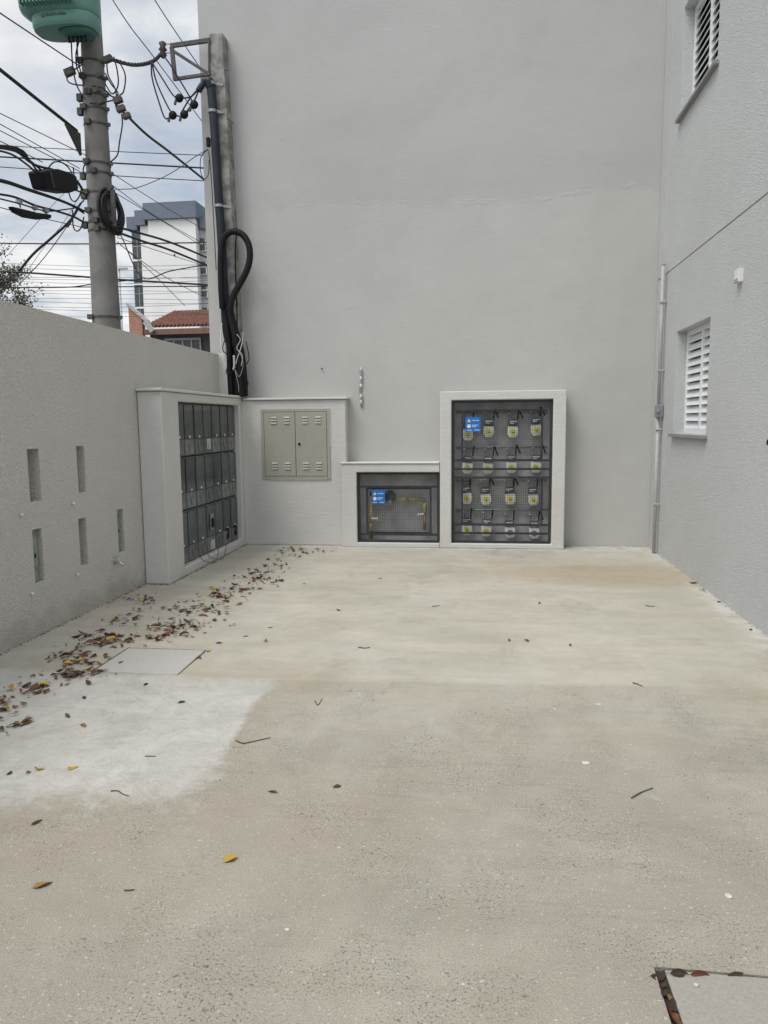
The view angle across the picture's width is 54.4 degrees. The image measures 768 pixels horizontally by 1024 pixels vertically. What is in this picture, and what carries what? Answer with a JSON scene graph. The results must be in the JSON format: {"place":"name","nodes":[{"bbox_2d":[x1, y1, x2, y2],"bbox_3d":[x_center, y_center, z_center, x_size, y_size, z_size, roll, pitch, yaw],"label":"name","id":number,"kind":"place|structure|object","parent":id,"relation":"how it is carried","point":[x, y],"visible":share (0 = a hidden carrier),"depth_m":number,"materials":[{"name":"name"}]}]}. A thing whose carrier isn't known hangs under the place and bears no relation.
{"place":"outdoors","nodes":[
{"label":"outdoors","id":0,"kind":"place"},
{"bbox_2d":[0,146,52,168],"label":"overhead cable","id":1,"kind":"object","parent":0,"point":[26,155],"visible":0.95,"depth_m":7.62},
{"bbox_2d":[28,169,77,193],"bbox_3d":[-3.596,-3.606,8.154,0.213,0.306,0.675,0,7,7],"label":"splice box","id":2,"kind":"object","parent":1,"relation":"hanging from","point":[57,181],"visible":0.98,"depth_m":8.00,"materials":[{"name":"black plastic"}]},
{"bbox_2d":[0,0,204,331],"label":"sky","id":3,"kind":"structure","parent":0,"point":[35,65],"materials":[{"name":"white"}]},
{"bbox_2d":[126,200,208,336],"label":"apartment tower","id":4,"kind":"structure","parent":0,"point":[142,221],"depth_m":81.13,"materials":[{"name":"paint"}]},
{"bbox_2d":[132,238,141,260],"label":"window","id":5,"kind":"structure","parent":4,"relation":"in","point":[136,248],"depth_m":82.18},
{"bbox_2d":[135,287,143,308],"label":"window","id":6,"kind":"structure","parent":4,"relation":"in","point":[139,301],"depth_m":82.78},
{"bbox_2d":[0,544,767,1023],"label":"courtyard floor","id":7,"kind":"structure","parent":0,"point":[472,838],"depth_m":3.01,"materials":[{"name":"concrete"}]},
{"bbox_2d":[0,300,227,653],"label":"perimeter wall","id":8,"kind":"structure","parent":7,"relation":"on","point":[69,428],"depth_m":5.77,"materials":[{"name":"paint"}]},
{"bbox_2d":[159,33,245,400],"bbox_3d":[-2.172,-3.370,8.985,0.879,4.381,0.188,0,7,4],"label":"service pole","id":9,"kind":"object","parent":8,"relation":"attached to","point":[218,70],"visible":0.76,"depth_m":8.75,"materials":[{"name":"concrete"}]},
{"bbox_2d":[113,52,198,119],"bbox_3d":[-2.679,-5.003,8.767,1.134,0.778,0.088,0,7,6],"label":"service drop","id":10,"kind":"object","parent":9,"relation":"attached to","point":[149,62],"visible":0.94,"depth_m":8.73,"materials":[{"name":"rubber"}]},
{"bbox_2d":[200,137,216,269],"bbox_3d":[-2.079,-3.629,8.821,0.151,1.503,0.052,0,7,7],"label":"cable","id":11,"kind":"object","parent":9,"relation":"attached to","point":[208,142],"visible":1,"depth_m":8.77,"materials":[{"name":"black plastic"}]},
{"bbox_2d":[196,76,230,306],"bbox_3d":[-1.991,-3.746,8.803,0.355,2.600,0.118,-1,7,-3],"label":"riser conduit","id":12,"kind":"object","parent":9,"relation":"attached to","point":[209,83],"visible":0.91,"depth_m":8.72,"materials":[{"name":"metal"}]},
{"bbox_2d":[221,307,233,394],"bbox_3d":[-1.887,-1.962,8.990,0.126,1.106,0.072,0,7,7],"label":"riser cable","id":13,"kind":"object","parent":9,"relation":"attached to","point":[228,340],"visible":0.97,"depth_m":8.96,"materials":[{"name":"black plastic"}]},
{"bbox_2d":[218,228,252,396],"bbox_3d":[-1.748,-2.361,8.892,0.441,1.961,0.099,0,7,7],"label":"cable","id":14,"kind":"object","parent":9,"relation":"attached to","point":[226,234],"visible":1,"depth_m":8.83,"materials":[{"name":"black plastic"}]},
{"bbox_2d":[234,317,247,395],"bbox_3d":[-1.773,-1.935,9.002,0.237,1.066,0.064,0,7,7],"label":"riser cable","id":15,"kind":"object","parent":9,"relation":"attached to","point":[245,372],"visible":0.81,"depth_m":8.99,"materials":[{"name":"black plastic"}]},
{"bbox_2d":[97,648,204,674],"bbox_3d":[-1.485,0.957,4.774,0.546,0.020,0.480,0,7,7],"label":"inspection cover","id":16,"kind":"object","parent":7,"relation":"on","point":[157,661],"visible":0.8,"depth_m":4.75,"materials":[{"name":"concrete"}]},
{"bbox_2d":[1,546,310,733],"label":"fallen leaves","id":17,"kind":"object","parent":7,"relation":"on","point":[55,677],"visible":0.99,"depth_m":5.23,"materials":[{"name":"plant"}]},
{"bbox_2d":[135,388,245,583],"bbox_3d":[-1.990,-0.364,8.064,0.251,1.830,2.347,0,7,7],"label":"electricity cabinet","id":18,"kind":"object","parent":7,"relation":"on","point":[159,443],"visible":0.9,"depth_m":7.03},
{"bbox_2d":[178,403,184,456],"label":"electricity meter","id":19,"kind":"object","parent":18,"relation":"attached to","point":[181,426],"visible":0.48,"depth_m":7.43,"materials":[{"name":"plastic"}]},
{"bbox_2d":[178,404,183,439],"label":"window","id":20,"kind":"structure","parent":19,"relation":"in","point":[180,406],"depth_m":7.43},
{"bbox_2d":[180,457,185,509],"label":"electricity meter","id":21,"kind":"object","parent":18,"relation":"attached to","point":[183,485],"visible":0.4,"depth_m":7.50,"materials":[{"name":"plastic"}]},
{"bbox_2d":[180,458,185,493],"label":"window","id":22,"kind":"structure","parent":21,"relation":"in","point":[183,487],"depth_m":7.50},
{"bbox_2d":[182,511,188,562],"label":"electricity meter","id":23,"kind":"object","parent":18,"relation":"attached to","point":[185,536],"visible":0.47,"depth_m":7.56,"materials":[{"name":"plastic"}]},
{"bbox_2d":[183,512,187,547],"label":"window","id":24,"kind":"structure","parent":23,"relation":"in","point":[185,531],"depth_m":7.56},
{"bbox_2d":[181,403,193,455],"bbox_3d":[-2.037,-0.844,7.640,0.119,0.533,0.250,0,7,7],"label":"electricity meter","id":25,"kind":"object","parent":18,"relation":"attached to","point":[188,429],"visible":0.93,"depth_m":7.61,"materials":[{"name":"plastic"}]},
{"bbox_2d":[183,404,193,438],"bbox_3d":[-1.999,-0.922,7.626,0.015,0.351,0.234,0,7,7],"label":"window","id":26,"kind":"structure","parent":25,"relation":"in","point":[187,408],"depth_m":7.61,"materials":[{"name":"glass"}]},
{"bbox_2d":[182,456,195,508],"bbox_3d":[-2.034,-0.304,7.707,0.120,0.533,0.250,0,7,8],"label":"electricity meter","id":27,"kind":"object","parent":18,"relation":"attached to","point":[189,461],"visible":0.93,"depth_m":7.68,"materials":[{"name":"plastic"}]},
{"bbox_2d":[185,457,195,492],"bbox_3d":[-1.996,-0.383,7.693,0.015,0.351,0.234,0,7,8],"label":"window","id":28,"kind":"structure","parent":27,"relation":"in","point":[189,462],"depth_m":7.68,"materials":[{"name":"glass"}]},
{"bbox_2d":[182,508,197,561],"bbox_3d":[-2.029,0.235,7.771,0.120,0.533,0.250,0,7,8],"label":"electricity meter","id":29,"kind":"object","parent":18,"relation":"attached to","point":[192,546],"visible":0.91,"depth_m":7.74,"materials":[{"name":"plastic"}]},
{"bbox_2d":[187,509,197,545],"bbox_3d":[-1.992,0.157,7.756,0.015,0.351,0.234,0,7,8],"label":"window","id":30,"kind":"structure","parent":29,"relation":"in","point":[191,515],"depth_m":7.74,"materials":[{"name":"metal"}]},
{"bbox_2d":[191,403,202,454],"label":"electricity meter","id":31,"kind":"object","parent":18,"relation":"attached to","point":[197,429],"visible":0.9,"depth_m":7.86,"materials":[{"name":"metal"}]},
{"bbox_2d":[193,405,202,438],"bbox_3d":[-1.964,-0.954,7.885,0.015,0.351,0.234,0,7,7],"label":"window","id":32,"kind":"structure","parent":31,"relation":"in","point":[197,409],"depth_m":7.85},
{"bbox_2d":[191,455,205,506],"bbox_3d":[-1.996,-0.336,7.964,0.120,0.533,0.250,0,7,7],"label":"electricity meter","id":33,"kind":"object","parent":18,"relation":"attached to","point":[200,479],"visible":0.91,"depth_m":7.93,"materials":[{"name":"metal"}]},
{"bbox_2d":[195,456,204,489],"bbox_3d":[-1.958,-0.414,7.950,0.015,0.351,0.234,0,7,7],"label":"window","id":34,"kind":"structure","parent":33,"relation":"in","point":[199,461],"depth_m":7.92,"materials":[{"name":"glass"}]},
{"bbox_2d":[193,505,206,556],"bbox_3d":[-1.996,0.204,8.029,0.119,0.533,0.250,0,7,8],"label":"electricity meter","id":35,"kind":"object","parent":18,"relation":"attached to","point":[201,529],"visible":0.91,"depth_m":8.00,"materials":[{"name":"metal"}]},
{"bbox_2d":[196,506,206,540],"bbox_3d":[-1.958,0.125,8.014,0.015,0.351,0.234,0,7,8],"label":"window","id":36,"kind":"structure","parent":35,"relation":"in","point":[201,512],"depth_m":7.99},
{"bbox_2d":[199,454,213,503],"bbox_3d":[-1.963,-0.367,8.222,0.119,0.533,0.250,0,7,7],"label":"electricity meter","id":37,"kind":"object","parent":18,"relation":"attached to","point":[209,482],"visible":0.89,"depth_m":8.19,"materials":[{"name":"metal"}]},
{"bbox_2d":[204,455,213,487],"bbox_3d":[-1.926,-0.446,8.207,0.015,0.351,0.234,0,7,7],"label":"window","id":38,"kind":"structure","parent":37,"relation":"in","point":[208,460],"depth_m":8.18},
{"bbox_2d":[201,404,211,453],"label":"electricity meter","id":39,"kind":"object","parent":18,"relation":"attached to","point":[206,422],"visible":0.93,"depth_m":8.12,"materials":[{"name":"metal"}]},
{"bbox_2d":[202,405,210,437],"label":"window","id":40,"kind":"structure","parent":39,"relation":"in","point":[206,412],"depth_m":8.12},
{"bbox_2d":[203,503,215,552],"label":"electricity meter","id":41,"kind":"object","parent":18,"relation":"attached to","point":[210,524],"visible":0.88,"depth_m":8.25,"materials":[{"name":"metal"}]},
{"bbox_2d":[206,504,214,537],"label":"window","id":42,"kind":"structure","parent":41,"relation":"in","point":[210,509],"depth_m":8.22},
{"bbox_2d":[209,405,219,452],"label":"electricity meter","id":43,"kind":"object","parent":18,"relation":"attached to","point":[215,433],"visible":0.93,"depth_m":8.39,"materials":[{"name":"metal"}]},
{"bbox_2d":[210,406,219,437],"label":"window","id":44,"kind":"structure","parent":43,"relation":"in","point":[215,429],"depth_m":8.39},
{"bbox_2d":[207,453,221,500],"bbox_3d":[-1.933,-0.399,8.482,0.120,0.533,0.250,0,7,8],"label":"electricity meter","id":45,"kind":"object","parent":18,"relation":"attached to","point":[217,475],"visible":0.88,"depth_m":8.46,"materials":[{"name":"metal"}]},
{"bbox_2d":[213,454,220,485],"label":"window","id":46,"kind":"structure","parent":45,"relation":"in","point":[217,457],"depth_m":8.44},
{"bbox_2d":[210,500,223,547],"bbox_3d":[-1.926,0.141,8.544,0.120,0.533,0.250,0,7,8],"label":"electricity meter","id":47,"kind":"object","parent":18,"relation":"attached to","point":[219,540],"visible":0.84,"depth_m":8.51,"materials":[{"name":"plastic"}]},
{"bbox_2d":[214,501,222,533],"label":"window","id":48,"kind":"structure","parent":47,"relation":"in","point":[218,506],"depth_m":8.50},
{"bbox_2d":[216,452,229,498],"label":"electricity meter","id":49,"kind":"object","parent":18,"relation":"attached to","point":[225,475],"visible":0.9,"depth_m":8.70,"materials":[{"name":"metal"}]},
{"bbox_2d":[221,453,228,483],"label":"window","id":50,"kind":"structure","parent":49,"relation":"in","point":[224,457],"depth_m":8.69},
{"bbox_2d":[218,405,227,451],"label":"electricity meter","id":51,"kind":"object","parent":18,"relation":"attached to","point":[223,428],"visible":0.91,"depth_m":8.64,"materials":[{"name":"plastic"}]},
{"bbox_2d":[219,406,227,436],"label":"window","id":52,"kind":"structure","parent":51,"relation":"in","point":[222,409],"depth_m":8.64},
{"bbox_2d":[219,498,230,544],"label":"electricity meter","id":53,"kind":"object","parent":18,"relation":"attached to","point":[226,520],"visible":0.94,"depth_m":8.77,"materials":[{"name":"plastic"}]},
{"bbox_2d":[222,499,230,530],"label":"window","id":54,"kind":"structure","parent":53,"relation":"in","point":[225,503],"depth_m":8.77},
{"bbox_2d":[226,406,234,450],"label":"electricity meter","id":55,"kind":"object","parent":18,"relation":"attached to","point":[231,427],"visible":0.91,"depth_m":8.91,"materials":[{"name":"plastic"}]},
{"bbox_2d":[227,407,234,436],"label":"window","id":56,"kind":"structure","parent":55,"relation":"in","point":[230,410],"depth_m":8.88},
{"bbox_2d":[225,451,236,496],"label":"electricity meter","id":57,"kind":"object","parent":18,"relation":"attached to","point":[232,473],"visible":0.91,"depth_m":8.97,"materials":[{"name":"plastic"}]},
{"bbox_2d":[228,452,235,481],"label":"window","id":58,"kind":"structure","parent":57,"relation":"in","point":[232,456],"depth_m":8.96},
{"bbox_2d":[226,496,237,541],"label":"electricity meter","id":59,"kind":"object","parent":18,"relation":"attached to","point":[233,519],"visible":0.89,"depth_m":9.01,"materials":[{"name":"plastic"}]},
{"bbox_2d":[230,497,237,527],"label":"window","id":60,"kind":"structure","parent":59,"relation":"in","point":[233,501],"depth_m":9.01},
{"bbox_2d":[241,397,349,544],"bbox_3d":[-1.173,-0.497,9.212,1.520,1.803,0.206,0,7,7],"label":"panel niche","id":61,"kind":"object","parent":7,"relation":"on","point":[293,512],"visible":0.56,"depth_m":9.16,"materials":[{"name":"paint"}]},
{"bbox_2d":[260,408,330,479],"bbox_3d":[-1.075,-0.819,9.068,0.866,0.860,0.029,0,7,7],"label":"steel cabinet","id":62,"kind":"object","parent":61,"relation":"attached to","point":[296,444],"visible":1,"depth_m":9.06,"materials":[{"name":"grey metal"}]},
{"bbox_2d":[340,461,439,547],"bbox_3d":[0.085,-0.097,9.052,1.191,1.022,0.291,0,7,7],"label":"regulator niche","id":63,"kind":"object","parent":7,"relation":"on","point":[350,470],"visible":0.8,"depth_m":9.09,"materials":[{"name":"paint"}]},
{"bbox_2d":[370,491,425,538],"bbox_3d":[0.166,0.035,9.085,0.699,0.603,0.090,0,7,7],"label":"gas regulator","id":64,"kind":"object","parent":63,"relation":"in","point":[390,495],"visible":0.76,"depth_m":9.04,"materials":[{"name":"gold metal"}]},
{"bbox_2d":[357,472,439,542],"bbox_3d":[0.173,-0.054,8.972,0.987,0.846,0.061,0,7,7],"label":"grille","id":65,"kind":"object","parent":63,"relation":"attached to","point":[380,532],"visible":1,"depth_m":8.97,"materials":[{"name":"metal"}]},
{"bbox_2d":[372,488,384,503],"bbox_3d":[-0.067,-0.191,8.973,0.162,0.184,0.029,0,7,7],"label":"safety sign","id":66,"kind":"object","parent":65,"relation":"attached to","point":[378,496],"visible":1,"depth_m":8.96,"materials":[{"name":"blue plastic"}]},
{"bbox_2d":[197,0,666,546],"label":"neighbour building","id":67,"kind":"structure","parent":7,"relation":"on","point":[433,198],"depth_m":8.72,"materials":[{"name":"paint"}]},
{"bbox_2d":[0,156,203,168],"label":"overhead cable","id":68,"kind":"object","parent":67,"relation":"attached to","point":[113,162],"visible":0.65,"depth_m":12.06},
{"bbox_2d":[0,242,205,244],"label":"overhead cable","id":69,"kind":"object","parent":67,"relation":"attached to","point":[116,243],"visible":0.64,"depth_m":14.35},
{"bbox_2d":[0,271,207,285],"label":"overhead cable","id":70,"kind":"object","parent":67,"relation":"attached to","point":[118,279],"visible":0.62,"depth_m":16.40,"materials":[{"name":"rubber"}]},
{"bbox_2d":[440,390,566,548],"bbox_3d":[1.392,-0.498,8.836,1.445,1.845,0.275,0,7,7],"label":"meter niche","id":71,"kind":"object","parent":7,"relation":"on","point":[558,397],"visible":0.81,"depth_m":8.86,"materials":[{"name":"paint"}]},
{"bbox_2d":[456,410,547,510],"bbox_3d":[1.400,-0.606,8.886,1.089,1.207,0.024,0,7,7],"label":"gas manifold","id":72,"kind":"object","parent":71,"relation":"attached to","point":[503,479],"visible":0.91,"depth_m":8.90,"materials":[{"name":"metal"}]},
{"bbox_2d":[462,446,474,473],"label":"gas meter","id":73,"kind":"object","parent":72,"relation":"attached to","point":[467,465],"visible":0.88,"depth_m":8.89,"materials":[{"name":"metal"}]},
{"bbox_2d":[480,479,494,504],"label":"gas meter","id":74,"kind":"object","parent":72,"relation":"attached to","point":[486,500],"visible":0.91,"depth_m":8.90,"materials":[{"name":"metal"}]},
{"bbox_2d":[481,509,493,536],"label":"gas meter","id":75,"kind":"object","parent":72,"relation":"attached to","point":[486,528],"visible":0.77,"depth_m":8.95,"materials":[{"name":"metal"}]},
{"bbox_2d":[482,447,497,473],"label":"gas meter","id":76,"kind":"object","parent":72,"relation":"attached to","point":[487,465],"visible":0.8,"depth_m":8.86,"materials":[{"name":"metal"}]},
{"bbox_2d":[483,411,497,436],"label":"gas meter","id":77,"kind":"object","parent":72,"relation":"attached to","point":[486,432],"visible":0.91,"depth_m":8.81,"materials":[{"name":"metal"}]},
{"bbox_2d":[504,479,518,503],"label":"gas meter","id":78,"kind":"object","parent":72,"relation":"attached to","point":[511,499],"visible":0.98,"depth_m":8.87,"materials":[{"name":"metal"}]},
{"bbox_2d":[506,445,520,472],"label":"gas meter","id":79,"kind":"object","parent":72,"relation":"attached to","point":[511,464],"visible":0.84,"depth_m":8.82,"materials":[{"name":"metal"}]},
{"bbox_2d":[508,411,522,436],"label":"gas meter","id":80,"kind":"object","parent":72,"relation":"attached to","point":[512,432],"visible":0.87,"depth_m":8.77,"materials":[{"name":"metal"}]},
{"bbox_2d":[527,480,538,505],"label":"gas meter","id":81,"kind":"object","parent":72,"relation":"attached to","point":[535,498],"visible":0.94,"depth_m":8.83,"materials":[{"name":"metal"}]},
{"bbox_2d":[529,407,544,435],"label":"gas meter","id":82,"kind":"object","parent":72,"relation":"attached to","point":[534,427],"visible":0.88,"depth_m":8.73,"materials":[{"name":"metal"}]},
{"bbox_2d":[530,446,545,472],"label":"gas meter","id":83,"kind":"object","parent":72,"relation":"attached to","point":[535,464],"visible":0.81,"depth_m":8.78,"materials":[{"name":"metal"}]},
{"bbox_2d":[452,399,552,543],"bbox_3d":[1.376,-0.464,8.764,1.156,1.680,0.061,0,7,7],"label":"tall grille","id":84,"kind":"object","parent":71,"relation":"attached to","point":[549,477],"visible":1,"depth_m":8.77,"materials":[{"name":"metal"}]},
{"bbox_2d":[465,417,479,431],"bbox_3d":[1.039,-1.035,8.725,0.174,0.192,0.029,0,7,7],"label":"safety sign","id":85,"kind":"object","parent":84,"relation":"attached to","point":[472,424],"visible":1,"depth_m":8.71,"materials":[{"name":"blue plastic"}]},
{"bbox_2d":[504,510,514,537],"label":"gas meter","id":86,"kind":"object","parent":71,"relation":"attached to","point":[509,528],"visible":0.78,"depth_m":8.92,"materials":[{"name":"plastic"}]},
{"bbox_2d":[529,511,543,538],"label":"gas meter","id":87,"kind":"object","parent":71,"relation":"attached to","point":[533,529],"visible":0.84,"depth_m":8.88,"materials":[{"name":"plastic"}]},
{"bbox_2d":[655,971,681,1023],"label":"pit soil","id":88,"kind":"structure","parent":7,"relation":"on","point":[667,987],"depth_m":1.98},
{"bbox_2d":[665,970,767,1023],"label":"inspection cover","id":89,"kind":"object","parent":88,"relation":"on","point":[717,999],"visible":1,"depth_m":1.95,"materials":[{"name":"concrete"}]},
{"bbox_2d":[649,0,767,635],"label":"apartment building","id":90,"kind":"structure","parent":7,"relation":"on","point":[712,521],"depth_m":6.37,"materials":[{"name":"grey paint"}]},
{"bbox_2d":[652,264,666,553],"bbox_3d":[3.017,-1.098,8.214,0.095,3.155,0.146,0,7,7],"label":"conduit pipe","id":91,"kind":"object","parent":90,"relation":"attached to","point":[658,412],"depth_m":8.19,"materials":[{"name":"grey paint"}]},
{"bbox_2d":[668,322,709,438],"bbox_3d":[2.993,-1.243,7.123,0.225,1.065,1.235,0,7,7],"label":"window","id":92,"kind":"structure","parent":90,"relation":"in","point":[697,397],"depth_m":7.33,"materials":[{"name":"white metal"}]},
{"bbox_2d":[675,0,719,123],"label":"window","id":93,"kind":"structure","parent":90,"relation":"in","point":[711,8],"depth_m":7.20,"materials":[{"name":"white metal"}]},
{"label":"street","id":94,"kind":"structure","parent":0,"visible":0},
{"bbox_2d":[126,303,154,335],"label":"brick gable","id":95,"kind":"structure","parent":94,"relation":"on","point":[138,323],"depth_m":28.81,"materials":[{"name":"orange brick"}]},
{"bbox_2d":[143,309,209,351],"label":"tiled house","id":96,"kind":"structure","parent":94,"relation":"on","point":[197,338],"depth_m":29.18,"materials":[{"name":"tile"}]},
{"bbox_2d":[167,340,199,349],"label":"window","id":97,"kind":"structure","parent":96,"relation":"in","point":[195,343],"depth_m":29.18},
{"bbox_3d":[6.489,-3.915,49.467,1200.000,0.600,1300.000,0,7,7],"label":"ground","id":98,"kind":"structure","parent":0,"visible":0},
{"bbox_2d":[0,233,48,307],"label":"street tree","id":99,"kind":"object","parent":98,"relation":"on","point":[6,283],"visible":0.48,"depth_m":26.11,"materials":[{"name":"green plant"}]},
{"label":"sidewalk","id":100,"kind":"structure","parent":0,"visible":0},
{"bbox_2d":[63,23,131,329],"bbox_3d":[-3.412,-4.056,9.020,0.840,9.000,0.599,-2,7,-9],"label":"utility pole","id":101,"kind":"object","parent":100,"relation":"on","point":[92,60],"visible":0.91,"depth_m":8.97,"materials":[{"name":"concrete"}]},
{"bbox_2d":[0,198,74,211],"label":"overhead cable","id":102,"kind":"object","parent":101,"relation":"attached to","point":[33,207],"visible":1,"depth_m":7.73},
{"bbox_2d":[8,199,51,219],"bbox_3d":[-3.660,-3.119,7.734,0.080,0.196,0.694,0,7,7],"label":"splice box","id":103,"kind":"object","parent":102,"relation":"hanging from","point":[28,214],"visible":1,"depth_m":7.67,"materials":[{"name":"black plastic"}]},
{"bbox_2d":[0,68,77,131],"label":"overhead cable","id":104,"kind":"object","parent":101,"relation":"on","point":[23,88],"visible":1,"depth_m":8.02,"materials":[{"name":"rubber"}]},
{"bbox_2d":[0,179,84,211],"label":"overhead cable","id":105,"kind":"object","parent":101,"relation":"attached to","point":[24,187],"visible":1,"depth_m":7.86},
{"bbox_2d":[0,193,84,222],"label":"overhead cable","id":106,"kind":"object","parent":101,"relation":"attached to","point":[32,204],"visible":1,"depth_m":7.89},
{"bbox_2d":[18,210,77,271],"bbox_3d":[-4.633,-3.760,10.310,0.950,0.825,0.034,0,7,7],"label":"overhead cable","id":107,"kind":"object","parent":101,"relation":"attached to","point":[42,246],"visible":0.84,"depth_m":10.31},
{"bbox_2d":[18,0,100,42],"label":"pole enclosure","id":108,"kind":"object","parent":101,"relation":"attached to","point":[65,21],"visible":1,"depth_m":8.39,"materials":[{"name":"green paint"}]},
{"bbox_2d":[96,185,124,235],"bbox_3d":[-3.290,-3.638,9.018,0.174,0.562,0.374,5,9,39],"label":"cable coil","id":109,"kind":"object","parent":101,"relation":"hanging from","point":[115,226],"visible":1,"depth_m":8.96,"materials":[{"name":"rubber"}]},
{"bbox_2d":[115,105,203,179],"bbox_3d":[-3.211,-5.367,11.071,0.034,0.098,3.167,0,7,7],"label":"overhead cable","id":110,"kind":"object","parent":101,"relation":"attached to","point":[157,142],"visible":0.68,"depth_m":10.84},
{"bbox_2d":[121,233,206,265],"bbox_3d":[-1.262,-5.849,25.958,0.031,0.574,33.630,0,7,7],"label":"overhead cable","id":111,"kind":"object","parent":101,"relation":"attached to","point":[153,244],"visible":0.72,"depth_m":10.88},
{"bbox_2d":[123,228,206,257],"bbox_3d":[-1.259,-5.951,25.974,0.031,0.646,33.601,0,7,7],"label":"overhead cable","id":112,"kind":"object","parent":101,"relation":"attached to","point":[158,238],"visible":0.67,"depth_m":10.92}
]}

